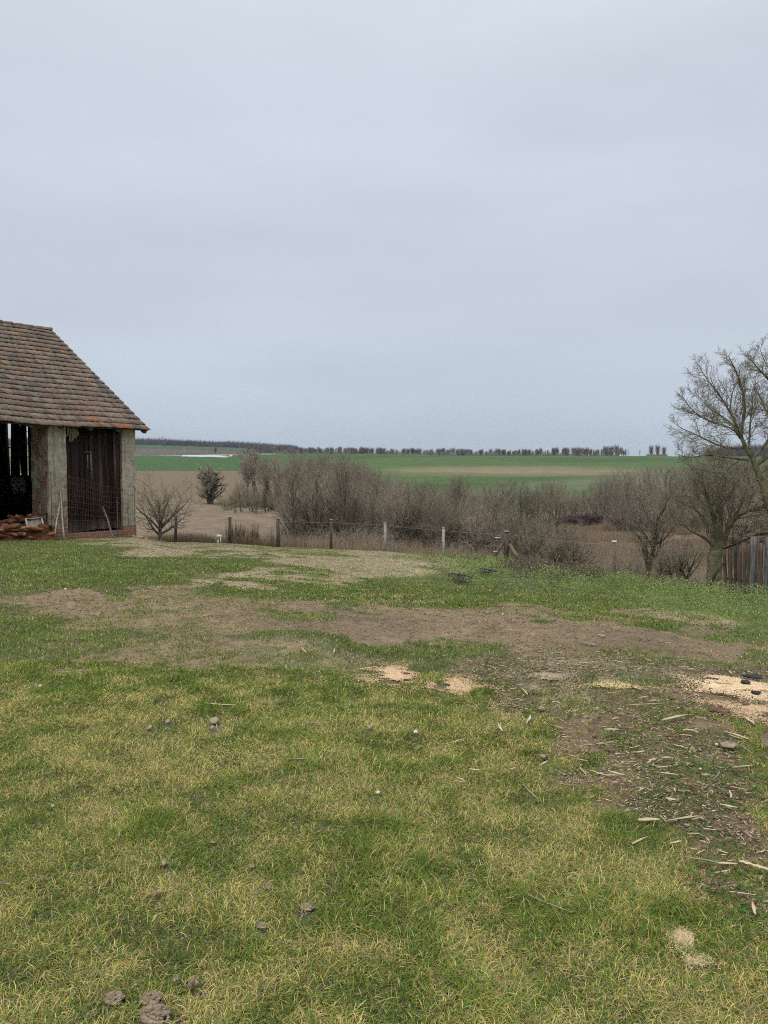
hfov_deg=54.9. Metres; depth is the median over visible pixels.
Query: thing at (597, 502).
bare tree
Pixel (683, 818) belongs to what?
wood splinter
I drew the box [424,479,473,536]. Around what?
bare tree
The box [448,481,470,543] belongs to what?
bare tree
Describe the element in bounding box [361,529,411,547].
bare shrub
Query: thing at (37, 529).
firewood log
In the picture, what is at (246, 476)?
bare tree
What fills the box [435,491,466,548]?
bare tree
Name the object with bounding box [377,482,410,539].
bare tree
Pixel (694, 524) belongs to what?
bare shrub
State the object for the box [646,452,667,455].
hedge brush
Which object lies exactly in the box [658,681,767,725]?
sawdust pile
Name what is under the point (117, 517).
leaning stick
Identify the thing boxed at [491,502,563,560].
bare tree
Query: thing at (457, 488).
bare tree
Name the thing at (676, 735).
wood splinter
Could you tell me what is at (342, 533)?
bare shrub
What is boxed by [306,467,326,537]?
bare tree
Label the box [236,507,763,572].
valley floor
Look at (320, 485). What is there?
bare tree
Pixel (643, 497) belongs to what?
bare tree
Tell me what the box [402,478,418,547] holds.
bare tree
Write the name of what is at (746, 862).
wood splinter
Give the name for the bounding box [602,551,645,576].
bare shrub
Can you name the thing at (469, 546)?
bare shrub
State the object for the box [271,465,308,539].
bare tree
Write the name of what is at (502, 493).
bare tree
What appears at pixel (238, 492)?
bare tree
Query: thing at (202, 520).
ploughed field
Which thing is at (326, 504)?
bare tree
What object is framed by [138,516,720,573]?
wire fence
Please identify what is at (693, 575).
bare shrub
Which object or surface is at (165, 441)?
forest
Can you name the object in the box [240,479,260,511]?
bare tree
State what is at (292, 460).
bare tree
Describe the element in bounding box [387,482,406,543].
bare tree
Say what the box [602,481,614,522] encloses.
bare tree
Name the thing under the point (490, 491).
bare tree
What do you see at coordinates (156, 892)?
dirt clod
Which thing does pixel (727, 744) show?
bark plate
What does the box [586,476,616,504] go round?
bare tree
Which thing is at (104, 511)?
leaning stick
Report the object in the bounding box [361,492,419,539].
bare tree
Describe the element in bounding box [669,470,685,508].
bare tree
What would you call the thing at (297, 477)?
bare tree
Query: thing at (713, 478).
bare tree
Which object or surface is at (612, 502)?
bare tree
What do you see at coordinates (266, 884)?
dirt clod
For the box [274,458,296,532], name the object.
bare tree
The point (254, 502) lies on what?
bare shrub
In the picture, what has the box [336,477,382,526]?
bare tree
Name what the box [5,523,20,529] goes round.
firewood log
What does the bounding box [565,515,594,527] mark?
bramble
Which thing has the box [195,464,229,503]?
bush
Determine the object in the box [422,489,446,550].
bare tree
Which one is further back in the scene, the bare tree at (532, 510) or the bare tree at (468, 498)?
the bare tree at (532, 510)
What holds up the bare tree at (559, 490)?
on the valley floor
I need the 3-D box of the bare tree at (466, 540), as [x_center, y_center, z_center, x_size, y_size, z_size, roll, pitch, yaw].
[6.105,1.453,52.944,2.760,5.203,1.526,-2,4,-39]
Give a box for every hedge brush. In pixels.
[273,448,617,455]
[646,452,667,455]
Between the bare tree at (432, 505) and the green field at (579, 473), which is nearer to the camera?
the bare tree at (432, 505)
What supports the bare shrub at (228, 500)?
on the ploughed field at (202, 520)
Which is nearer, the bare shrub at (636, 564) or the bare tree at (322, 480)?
the bare shrub at (636, 564)
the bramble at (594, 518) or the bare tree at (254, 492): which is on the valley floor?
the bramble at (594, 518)
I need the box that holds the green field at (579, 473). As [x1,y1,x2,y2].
[9,445,767,511]
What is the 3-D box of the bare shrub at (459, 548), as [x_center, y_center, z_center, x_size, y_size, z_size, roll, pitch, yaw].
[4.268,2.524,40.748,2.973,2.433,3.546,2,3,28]
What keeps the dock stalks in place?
on the valley floor
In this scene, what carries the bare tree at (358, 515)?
on the valley floor
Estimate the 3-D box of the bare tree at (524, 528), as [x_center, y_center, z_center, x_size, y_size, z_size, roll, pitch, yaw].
[7.409,1.770,41.241,4.248,4.743,3.798,0,3,0]
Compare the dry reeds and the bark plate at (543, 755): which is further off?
the dry reeds
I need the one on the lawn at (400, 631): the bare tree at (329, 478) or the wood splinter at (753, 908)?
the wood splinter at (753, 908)
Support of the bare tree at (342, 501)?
on the valley floor
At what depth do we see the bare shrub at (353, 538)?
37.42 m
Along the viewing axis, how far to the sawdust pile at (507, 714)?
5.58 m
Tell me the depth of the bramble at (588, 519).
102.74 m
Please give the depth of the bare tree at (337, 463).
90.16 m
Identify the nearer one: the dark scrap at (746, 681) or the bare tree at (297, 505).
the dark scrap at (746, 681)
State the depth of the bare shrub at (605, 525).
92.17 m
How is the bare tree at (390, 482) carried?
on the valley floor
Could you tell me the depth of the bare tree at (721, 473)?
89.69 m
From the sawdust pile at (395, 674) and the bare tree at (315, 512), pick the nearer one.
the sawdust pile at (395, 674)
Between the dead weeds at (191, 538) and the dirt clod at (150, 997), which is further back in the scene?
the dead weeds at (191, 538)
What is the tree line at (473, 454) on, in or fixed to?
on the green field at (579, 473)
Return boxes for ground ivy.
[465,643,767,924]
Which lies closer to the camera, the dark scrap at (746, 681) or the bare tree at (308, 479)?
the dark scrap at (746, 681)
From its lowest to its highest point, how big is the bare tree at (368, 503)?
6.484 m
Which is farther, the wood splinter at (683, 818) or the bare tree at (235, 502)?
the bare tree at (235, 502)
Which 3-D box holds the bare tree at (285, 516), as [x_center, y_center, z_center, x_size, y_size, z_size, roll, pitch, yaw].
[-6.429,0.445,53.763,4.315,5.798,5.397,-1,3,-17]
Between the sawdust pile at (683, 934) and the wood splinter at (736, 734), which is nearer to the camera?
the sawdust pile at (683, 934)
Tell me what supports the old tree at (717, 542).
on the valley floor
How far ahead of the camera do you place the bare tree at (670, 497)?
93.41 m
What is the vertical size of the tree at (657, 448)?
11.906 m
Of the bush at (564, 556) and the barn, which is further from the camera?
the bush at (564, 556)
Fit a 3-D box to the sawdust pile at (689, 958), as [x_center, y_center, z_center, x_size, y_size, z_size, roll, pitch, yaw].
[1.084,1.547,2.531,0.246,0.015,0.176,1,3,25]
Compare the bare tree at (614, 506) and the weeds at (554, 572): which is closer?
the weeds at (554, 572)
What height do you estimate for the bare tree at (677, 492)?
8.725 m
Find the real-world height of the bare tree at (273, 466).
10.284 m
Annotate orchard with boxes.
[135,447,248,455]
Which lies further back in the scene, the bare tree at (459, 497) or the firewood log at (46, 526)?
the bare tree at (459, 497)
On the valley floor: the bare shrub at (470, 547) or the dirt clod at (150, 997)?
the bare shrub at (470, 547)
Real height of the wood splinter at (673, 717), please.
0.009 m
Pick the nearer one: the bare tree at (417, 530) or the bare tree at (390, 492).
the bare tree at (417, 530)
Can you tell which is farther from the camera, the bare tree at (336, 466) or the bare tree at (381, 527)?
the bare tree at (336, 466)
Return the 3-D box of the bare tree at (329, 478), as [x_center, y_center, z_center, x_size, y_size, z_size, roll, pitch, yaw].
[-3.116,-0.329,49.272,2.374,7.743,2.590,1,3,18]
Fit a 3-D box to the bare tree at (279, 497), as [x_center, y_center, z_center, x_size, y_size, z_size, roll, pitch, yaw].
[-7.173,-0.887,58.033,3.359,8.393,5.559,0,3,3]
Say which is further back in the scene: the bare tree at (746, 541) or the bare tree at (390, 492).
the bare tree at (746, 541)
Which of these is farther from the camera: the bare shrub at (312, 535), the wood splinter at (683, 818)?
the bare shrub at (312, 535)
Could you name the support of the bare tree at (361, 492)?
on the valley floor
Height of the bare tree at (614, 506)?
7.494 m
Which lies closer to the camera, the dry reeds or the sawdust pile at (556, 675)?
the sawdust pile at (556, 675)
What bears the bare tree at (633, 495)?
on the valley floor
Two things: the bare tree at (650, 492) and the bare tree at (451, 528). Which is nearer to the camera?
the bare tree at (451, 528)
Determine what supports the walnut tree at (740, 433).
on the valley floor
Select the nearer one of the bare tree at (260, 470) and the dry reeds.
the dry reeds
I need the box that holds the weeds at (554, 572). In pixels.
[351,548,767,663]
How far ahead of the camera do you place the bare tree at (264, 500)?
117.65 m
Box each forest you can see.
[8,436,298,448]
[256,446,324,453]
[704,441,767,456]
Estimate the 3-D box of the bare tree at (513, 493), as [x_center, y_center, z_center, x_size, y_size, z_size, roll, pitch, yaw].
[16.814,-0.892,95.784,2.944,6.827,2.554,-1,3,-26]
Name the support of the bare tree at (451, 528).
on the valley floor
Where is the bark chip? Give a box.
[733,768,747,771]
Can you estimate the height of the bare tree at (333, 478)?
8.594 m
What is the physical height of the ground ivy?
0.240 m
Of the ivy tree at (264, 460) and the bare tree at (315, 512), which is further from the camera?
the ivy tree at (264, 460)
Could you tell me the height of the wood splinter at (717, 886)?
0.005 m
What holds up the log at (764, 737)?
on the lawn at (400, 631)
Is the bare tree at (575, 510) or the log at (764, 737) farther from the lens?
the bare tree at (575, 510)
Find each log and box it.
[3,531,22,536]
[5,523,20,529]
[5,526,30,530]
[6,518,24,524]
[29,527,43,531]
[38,524,54,529]
[760,726,767,748]
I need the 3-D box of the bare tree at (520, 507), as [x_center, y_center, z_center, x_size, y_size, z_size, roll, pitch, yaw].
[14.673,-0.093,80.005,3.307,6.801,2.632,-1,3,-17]
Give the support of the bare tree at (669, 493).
on the valley floor
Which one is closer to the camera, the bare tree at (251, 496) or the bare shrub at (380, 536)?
the bare shrub at (380, 536)
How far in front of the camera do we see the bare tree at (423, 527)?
52.00 m
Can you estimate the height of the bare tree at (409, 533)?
5.906 m
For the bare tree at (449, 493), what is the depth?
71.45 m
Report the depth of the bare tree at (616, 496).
95.06 m
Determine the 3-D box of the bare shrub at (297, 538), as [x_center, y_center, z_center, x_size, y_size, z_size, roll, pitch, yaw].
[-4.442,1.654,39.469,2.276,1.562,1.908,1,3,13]
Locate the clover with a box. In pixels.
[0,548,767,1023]
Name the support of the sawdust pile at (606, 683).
on the lawn at (400, 631)
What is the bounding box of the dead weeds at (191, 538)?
[138,531,307,547]
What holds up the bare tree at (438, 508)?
on the valley floor
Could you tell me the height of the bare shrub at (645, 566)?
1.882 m
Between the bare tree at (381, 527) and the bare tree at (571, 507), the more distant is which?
the bare tree at (571, 507)
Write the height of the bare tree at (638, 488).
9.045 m
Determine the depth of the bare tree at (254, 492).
114.28 m
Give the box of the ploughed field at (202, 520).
[136,502,287,541]
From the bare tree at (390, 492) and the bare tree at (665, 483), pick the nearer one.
the bare tree at (390, 492)
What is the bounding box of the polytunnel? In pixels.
[182,455,228,456]
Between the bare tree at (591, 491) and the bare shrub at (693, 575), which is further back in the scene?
the bare tree at (591, 491)
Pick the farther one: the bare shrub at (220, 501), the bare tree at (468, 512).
the bare shrub at (220, 501)
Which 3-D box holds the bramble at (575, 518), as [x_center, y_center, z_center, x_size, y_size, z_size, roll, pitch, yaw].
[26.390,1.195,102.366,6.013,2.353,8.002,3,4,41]
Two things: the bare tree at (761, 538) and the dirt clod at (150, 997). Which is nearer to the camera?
the dirt clod at (150, 997)
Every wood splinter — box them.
[526,893,571,912]
[637,817,659,820]
[662,714,687,719]
[663,734,680,736]
[667,816,698,820]
[685,856,716,862]
[712,880,720,892]
[717,862,737,863]
[724,730,748,738]
[739,860,751,864]
[741,715,754,723]
[751,901,755,914]
[752,863,767,869]
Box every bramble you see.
[547,515,584,524]
[564,512,589,523]
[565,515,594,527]
[571,511,599,523]
[577,506,625,524]
[587,514,620,523]
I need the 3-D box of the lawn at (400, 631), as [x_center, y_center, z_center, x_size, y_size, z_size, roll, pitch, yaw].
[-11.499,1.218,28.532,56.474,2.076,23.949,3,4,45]
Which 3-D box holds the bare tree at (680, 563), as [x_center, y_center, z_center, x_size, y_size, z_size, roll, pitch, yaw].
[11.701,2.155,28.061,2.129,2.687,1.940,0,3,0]
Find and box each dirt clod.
[103,990,127,1005]
[137,1003,171,1023]
[139,991,163,1005]
[151,889,161,896]
[161,859,167,865]
[187,975,198,988]
[256,921,269,928]
[262,882,273,889]
[300,902,314,910]
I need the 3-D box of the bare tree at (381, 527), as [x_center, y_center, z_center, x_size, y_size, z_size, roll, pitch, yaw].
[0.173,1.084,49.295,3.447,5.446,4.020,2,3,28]
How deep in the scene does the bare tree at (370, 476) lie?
75.06 m
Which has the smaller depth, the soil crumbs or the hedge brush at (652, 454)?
the soil crumbs
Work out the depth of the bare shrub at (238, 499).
132.60 m
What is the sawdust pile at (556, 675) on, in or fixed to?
on the lawn at (400, 631)
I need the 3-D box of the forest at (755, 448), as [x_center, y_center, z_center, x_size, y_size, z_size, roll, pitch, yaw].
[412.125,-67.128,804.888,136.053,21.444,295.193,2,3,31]
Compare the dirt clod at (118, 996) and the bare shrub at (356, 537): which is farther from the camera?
the bare shrub at (356, 537)
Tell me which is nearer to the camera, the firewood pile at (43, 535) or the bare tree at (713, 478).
the firewood pile at (43, 535)
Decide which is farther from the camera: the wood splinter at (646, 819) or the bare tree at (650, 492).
the bare tree at (650, 492)
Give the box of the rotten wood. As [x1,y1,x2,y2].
[708,707,730,714]
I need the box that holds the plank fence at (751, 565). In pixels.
[709,532,767,594]
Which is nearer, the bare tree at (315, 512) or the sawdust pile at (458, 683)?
the sawdust pile at (458, 683)
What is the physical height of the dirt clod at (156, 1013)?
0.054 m
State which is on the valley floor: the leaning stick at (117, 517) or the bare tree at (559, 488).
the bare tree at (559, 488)
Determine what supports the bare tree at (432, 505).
on the valley floor
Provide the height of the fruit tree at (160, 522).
3.838 m
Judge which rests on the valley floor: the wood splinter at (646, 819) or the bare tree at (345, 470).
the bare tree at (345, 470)
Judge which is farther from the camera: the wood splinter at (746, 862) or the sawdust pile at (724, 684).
the sawdust pile at (724, 684)
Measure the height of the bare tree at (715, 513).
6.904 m
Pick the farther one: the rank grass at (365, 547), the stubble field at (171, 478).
the stubble field at (171, 478)
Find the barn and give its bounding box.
[0,320,150,538]
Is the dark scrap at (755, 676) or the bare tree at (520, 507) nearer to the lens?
the dark scrap at (755, 676)
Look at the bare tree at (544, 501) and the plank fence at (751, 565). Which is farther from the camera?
the bare tree at (544, 501)
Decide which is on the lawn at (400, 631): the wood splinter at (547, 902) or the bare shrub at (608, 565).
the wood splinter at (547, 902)
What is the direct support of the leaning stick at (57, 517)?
on the lawn at (400, 631)
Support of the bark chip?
on the lawn at (400, 631)
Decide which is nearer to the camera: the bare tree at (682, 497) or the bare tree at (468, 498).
the bare tree at (468, 498)
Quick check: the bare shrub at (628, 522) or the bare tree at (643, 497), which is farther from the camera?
the bare shrub at (628, 522)
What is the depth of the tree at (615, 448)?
637.73 m
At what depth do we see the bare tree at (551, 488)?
89.06 m
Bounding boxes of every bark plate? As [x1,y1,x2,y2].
[538,754,547,757]
[720,741,736,747]
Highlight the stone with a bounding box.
[210,717,218,724]
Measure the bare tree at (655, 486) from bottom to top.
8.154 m
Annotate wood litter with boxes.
[347,575,767,950]
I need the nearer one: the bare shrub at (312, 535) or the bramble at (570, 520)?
the bare shrub at (312, 535)
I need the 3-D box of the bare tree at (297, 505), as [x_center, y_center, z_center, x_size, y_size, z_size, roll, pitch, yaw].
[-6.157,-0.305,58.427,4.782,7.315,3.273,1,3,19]
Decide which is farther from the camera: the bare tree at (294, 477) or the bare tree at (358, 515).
the bare tree at (294, 477)
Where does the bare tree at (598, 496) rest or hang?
on the valley floor
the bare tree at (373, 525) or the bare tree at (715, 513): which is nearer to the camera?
the bare tree at (373, 525)
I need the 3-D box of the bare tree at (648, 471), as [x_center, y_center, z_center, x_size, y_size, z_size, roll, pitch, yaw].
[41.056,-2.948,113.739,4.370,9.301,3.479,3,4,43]
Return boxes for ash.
[444,573,476,584]
[475,567,500,572]
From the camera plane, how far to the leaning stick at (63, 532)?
21.89 m
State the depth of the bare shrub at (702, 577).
27.19 m
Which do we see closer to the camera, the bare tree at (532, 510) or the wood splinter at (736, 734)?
the wood splinter at (736, 734)
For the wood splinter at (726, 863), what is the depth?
3.17 m
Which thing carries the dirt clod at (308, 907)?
on the lawn at (400, 631)
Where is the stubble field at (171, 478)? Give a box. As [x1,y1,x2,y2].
[9,449,282,503]
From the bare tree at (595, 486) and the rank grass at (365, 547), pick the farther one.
the bare tree at (595, 486)
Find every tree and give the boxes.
[136,467,205,540]
[225,492,239,512]
[228,476,247,511]
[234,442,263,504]
[235,447,258,497]
[239,473,266,513]
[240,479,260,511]
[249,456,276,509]
[250,454,280,507]
[260,487,270,512]
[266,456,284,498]
[266,482,283,512]
[267,447,309,537]
[267,480,318,536]
[268,457,308,504]
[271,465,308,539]
[272,453,310,534]
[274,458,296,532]
[275,469,327,538]
[279,450,313,535]
[289,472,346,537]
[295,467,332,541]
[296,468,355,539]
[299,464,316,490]
[304,462,359,529]
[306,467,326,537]
[308,472,374,539]
[314,456,359,525]
[318,465,333,538]
[320,450,353,539]
[324,468,362,542]
[324,470,379,532]
[326,457,358,545]
[328,454,347,484]
[331,453,356,480]
[332,459,351,486]
[332,480,368,537]
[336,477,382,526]
[349,456,377,491]
[354,476,383,538]
[354,478,368,537]
[358,463,385,493]
[359,492,421,546]
[360,482,401,542]
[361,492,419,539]
[366,470,386,494]
[377,472,414,545]
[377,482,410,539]
[380,485,441,548]
[381,470,401,494]
[382,476,415,505]
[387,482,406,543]
[399,482,423,544]
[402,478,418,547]
[403,476,429,548]
[403,486,454,550]
[403,488,440,549]
[406,489,448,529]
[410,496,472,548]
[416,483,468,541]
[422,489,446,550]
[424,478,442,540]
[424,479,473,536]
[425,474,466,503]
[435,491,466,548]
[444,497,500,549]
[445,474,472,551]
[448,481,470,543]
[449,475,465,511]
[455,487,505,550]
[457,499,480,551]
[459,501,508,552]
[461,480,475,515]
[466,477,517,557]
[475,479,516,554]
[479,477,519,543]
[480,504,554,558]
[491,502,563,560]
[494,481,507,523]
[501,480,517,527]
[504,482,533,534]
[509,479,521,514]
[511,480,533,533]
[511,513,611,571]
[514,484,559,524]
[518,486,546,540]
[522,480,555,524]
[522,483,530,517]
[536,479,551,527]
[539,482,555,524]
[541,490,574,532]
[545,479,558,512]
[548,476,567,509]
[554,486,564,517]
[562,486,575,516]
[567,498,575,516]
[569,497,582,515]
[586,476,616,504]
[587,474,613,514]
[590,486,604,514]
[592,476,612,528]
[593,483,602,515]
[602,476,621,531]
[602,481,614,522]
[604,446,609,455]
[604,482,618,522]
[609,468,625,530]
[610,466,638,533]
[610,473,636,530]
[613,445,618,455]
[615,478,694,581]
[622,471,641,532]
[622,483,656,522]
[626,464,649,531]
[627,470,656,529]
[636,469,660,535]
[641,463,658,509]
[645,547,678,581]
[648,476,702,526]
[649,463,677,537]
[649,470,664,510]
[652,465,670,508]
[655,445,660,454]
[655,465,680,537]
[658,533,707,586]
[663,333,767,515]
[666,465,696,537]
[668,444,767,587]
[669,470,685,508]
[671,471,690,527]
[685,470,695,516]
[690,498,725,536]
[703,459,729,509]
[704,455,734,507]
[708,486,730,535]
[711,481,767,565]
[714,474,767,544]
[730,475,767,558]
[746,488,767,528]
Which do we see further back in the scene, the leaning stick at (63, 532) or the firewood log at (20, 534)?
the leaning stick at (63, 532)
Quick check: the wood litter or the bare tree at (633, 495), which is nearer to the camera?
the wood litter
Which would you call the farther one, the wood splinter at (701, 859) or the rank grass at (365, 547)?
the rank grass at (365, 547)
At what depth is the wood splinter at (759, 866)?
3.15 m
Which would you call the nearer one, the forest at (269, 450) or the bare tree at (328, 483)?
the bare tree at (328, 483)
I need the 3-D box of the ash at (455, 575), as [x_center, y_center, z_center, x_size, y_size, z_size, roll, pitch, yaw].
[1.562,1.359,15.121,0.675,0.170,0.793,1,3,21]
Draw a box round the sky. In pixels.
[0,0,767,455]
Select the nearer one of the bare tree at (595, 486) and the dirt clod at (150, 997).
the dirt clod at (150, 997)
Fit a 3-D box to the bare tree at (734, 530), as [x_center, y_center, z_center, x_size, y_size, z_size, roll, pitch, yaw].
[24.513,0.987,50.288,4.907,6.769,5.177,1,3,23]
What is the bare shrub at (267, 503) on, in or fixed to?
on the valley floor
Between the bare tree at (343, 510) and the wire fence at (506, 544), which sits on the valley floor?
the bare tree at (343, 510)
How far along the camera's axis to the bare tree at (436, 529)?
47.52 m
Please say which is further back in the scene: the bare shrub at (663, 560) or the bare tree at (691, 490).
the bare tree at (691, 490)
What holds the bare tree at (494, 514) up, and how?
on the valley floor
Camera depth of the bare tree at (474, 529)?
45.93 m
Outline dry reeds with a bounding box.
[503,516,767,559]
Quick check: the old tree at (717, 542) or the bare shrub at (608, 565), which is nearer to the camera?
the old tree at (717, 542)
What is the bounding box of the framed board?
[25,517,43,526]
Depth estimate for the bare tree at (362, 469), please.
94.45 m
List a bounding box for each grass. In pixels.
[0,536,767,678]
[280,532,763,591]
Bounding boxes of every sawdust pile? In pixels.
[351,661,441,691]
[414,669,504,695]
[430,689,568,735]
[494,655,589,699]
[547,678,697,694]
[656,919,695,951]
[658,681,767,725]
[663,671,767,702]
[663,946,740,985]
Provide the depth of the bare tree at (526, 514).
93.78 m
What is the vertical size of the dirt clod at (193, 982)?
0.038 m
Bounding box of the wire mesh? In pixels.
[50,472,135,538]
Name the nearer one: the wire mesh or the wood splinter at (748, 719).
the wood splinter at (748, 719)
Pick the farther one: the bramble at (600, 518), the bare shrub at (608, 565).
the bramble at (600, 518)
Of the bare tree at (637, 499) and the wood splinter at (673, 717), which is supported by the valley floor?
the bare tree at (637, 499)
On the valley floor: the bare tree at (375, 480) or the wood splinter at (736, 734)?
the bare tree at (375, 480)
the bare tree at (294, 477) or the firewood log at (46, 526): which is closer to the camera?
the firewood log at (46, 526)
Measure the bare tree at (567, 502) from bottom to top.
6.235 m
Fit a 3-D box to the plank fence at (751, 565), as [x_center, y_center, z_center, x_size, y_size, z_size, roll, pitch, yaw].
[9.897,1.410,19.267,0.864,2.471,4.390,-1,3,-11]
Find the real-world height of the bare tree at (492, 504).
6.751 m
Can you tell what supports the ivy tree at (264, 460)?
on the valley floor
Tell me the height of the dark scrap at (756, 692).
0.020 m
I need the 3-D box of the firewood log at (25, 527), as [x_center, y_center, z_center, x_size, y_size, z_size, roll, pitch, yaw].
[-10.253,0.461,20.661,0.713,0.092,0.162,-7,-10,-35]
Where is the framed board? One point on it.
(34, 522)
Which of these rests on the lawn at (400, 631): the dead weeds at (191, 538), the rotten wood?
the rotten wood
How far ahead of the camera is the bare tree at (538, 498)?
93.24 m
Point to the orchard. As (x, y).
(178, 451)
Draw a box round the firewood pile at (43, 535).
[0,518,55,540]
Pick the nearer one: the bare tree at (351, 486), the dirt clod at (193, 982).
the dirt clod at (193, 982)
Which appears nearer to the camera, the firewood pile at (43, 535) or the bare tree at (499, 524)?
the firewood pile at (43, 535)
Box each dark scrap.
[740,679,750,683]
[743,674,761,678]
[751,691,760,694]
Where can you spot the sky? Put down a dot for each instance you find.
(475, 225)
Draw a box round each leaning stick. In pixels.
[54,500,59,534]
[60,492,64,538]
[102,507,113,537]
[117,499,117,536]
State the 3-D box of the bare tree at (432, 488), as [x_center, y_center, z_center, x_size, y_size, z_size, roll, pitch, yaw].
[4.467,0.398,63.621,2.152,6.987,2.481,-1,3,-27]
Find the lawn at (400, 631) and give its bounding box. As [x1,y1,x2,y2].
[0,537,767,1023]
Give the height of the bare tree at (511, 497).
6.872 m
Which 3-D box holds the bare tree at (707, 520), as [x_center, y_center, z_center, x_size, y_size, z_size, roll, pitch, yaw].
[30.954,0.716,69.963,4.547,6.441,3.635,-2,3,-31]
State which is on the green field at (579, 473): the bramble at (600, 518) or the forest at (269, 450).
the forest at (269, 450)
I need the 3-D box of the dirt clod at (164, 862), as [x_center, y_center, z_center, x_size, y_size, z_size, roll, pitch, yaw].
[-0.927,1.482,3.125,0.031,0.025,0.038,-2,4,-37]
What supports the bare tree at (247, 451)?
on the green field at (579, 473)
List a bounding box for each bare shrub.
[214,491,243,509]
[216,497,231,509]
[230,493,252,506]
[241,488,261,510]
[258,495,274,510]
[283,534,320,542]
[284,524,329,543]
[308,519,370,548]
[316,530,350,546]
[335,526,383,546]
[338,524,378,548]
[356,519,402,547]
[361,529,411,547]
[436,539,476,555]
[445,532,496,558]
[450,537,497,553]
[566,555,625,573]
[596,514,614,531]
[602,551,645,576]
[618,518,642,531]
[634,553,671,577]
[664,561,706,586]
[682,517,702,530]
[689,576,719,590]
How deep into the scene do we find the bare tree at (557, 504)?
83.18 m
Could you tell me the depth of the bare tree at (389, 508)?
48.79 m
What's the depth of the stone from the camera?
4.99 m
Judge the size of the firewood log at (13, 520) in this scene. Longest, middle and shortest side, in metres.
0.738 x 0.208 x 0.160 m
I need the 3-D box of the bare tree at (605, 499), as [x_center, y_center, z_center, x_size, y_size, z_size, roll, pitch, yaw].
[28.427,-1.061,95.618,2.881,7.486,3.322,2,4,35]
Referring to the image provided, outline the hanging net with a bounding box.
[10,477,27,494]
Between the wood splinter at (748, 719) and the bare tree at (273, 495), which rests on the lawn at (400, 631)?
the wood splinter at (748, 719)
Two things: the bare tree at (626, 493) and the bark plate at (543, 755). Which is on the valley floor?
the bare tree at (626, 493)
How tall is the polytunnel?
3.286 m
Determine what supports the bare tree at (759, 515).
on the valley floor
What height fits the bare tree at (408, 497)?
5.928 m
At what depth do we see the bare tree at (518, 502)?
80.83 m
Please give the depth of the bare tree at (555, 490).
115.86 m
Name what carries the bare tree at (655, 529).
on the valley floor
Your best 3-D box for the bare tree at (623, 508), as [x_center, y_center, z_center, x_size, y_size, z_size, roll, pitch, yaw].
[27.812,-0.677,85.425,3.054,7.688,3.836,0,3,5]
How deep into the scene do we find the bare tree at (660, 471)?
85.77 m
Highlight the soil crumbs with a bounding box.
[0,537,767,964]
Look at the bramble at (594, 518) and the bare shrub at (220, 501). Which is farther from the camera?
the bare shrub at (220, 501)
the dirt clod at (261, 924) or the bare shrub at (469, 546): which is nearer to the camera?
the dirt clod at (261, 924)
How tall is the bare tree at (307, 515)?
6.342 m
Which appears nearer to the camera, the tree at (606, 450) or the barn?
the barn
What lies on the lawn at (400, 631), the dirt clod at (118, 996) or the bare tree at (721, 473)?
the dirt clod at (118, 996)
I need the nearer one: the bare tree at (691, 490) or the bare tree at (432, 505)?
the bare tree at (432, 505)
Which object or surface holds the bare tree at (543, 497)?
on the valley floor
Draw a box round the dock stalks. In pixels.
[225,518,306,543]
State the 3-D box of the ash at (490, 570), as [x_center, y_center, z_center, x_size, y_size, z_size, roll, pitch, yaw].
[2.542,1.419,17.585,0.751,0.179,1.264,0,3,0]
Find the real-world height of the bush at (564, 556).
3.710 m
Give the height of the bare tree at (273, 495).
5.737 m
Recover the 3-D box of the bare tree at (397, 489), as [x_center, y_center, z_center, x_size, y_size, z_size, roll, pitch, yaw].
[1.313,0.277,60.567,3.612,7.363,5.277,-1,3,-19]

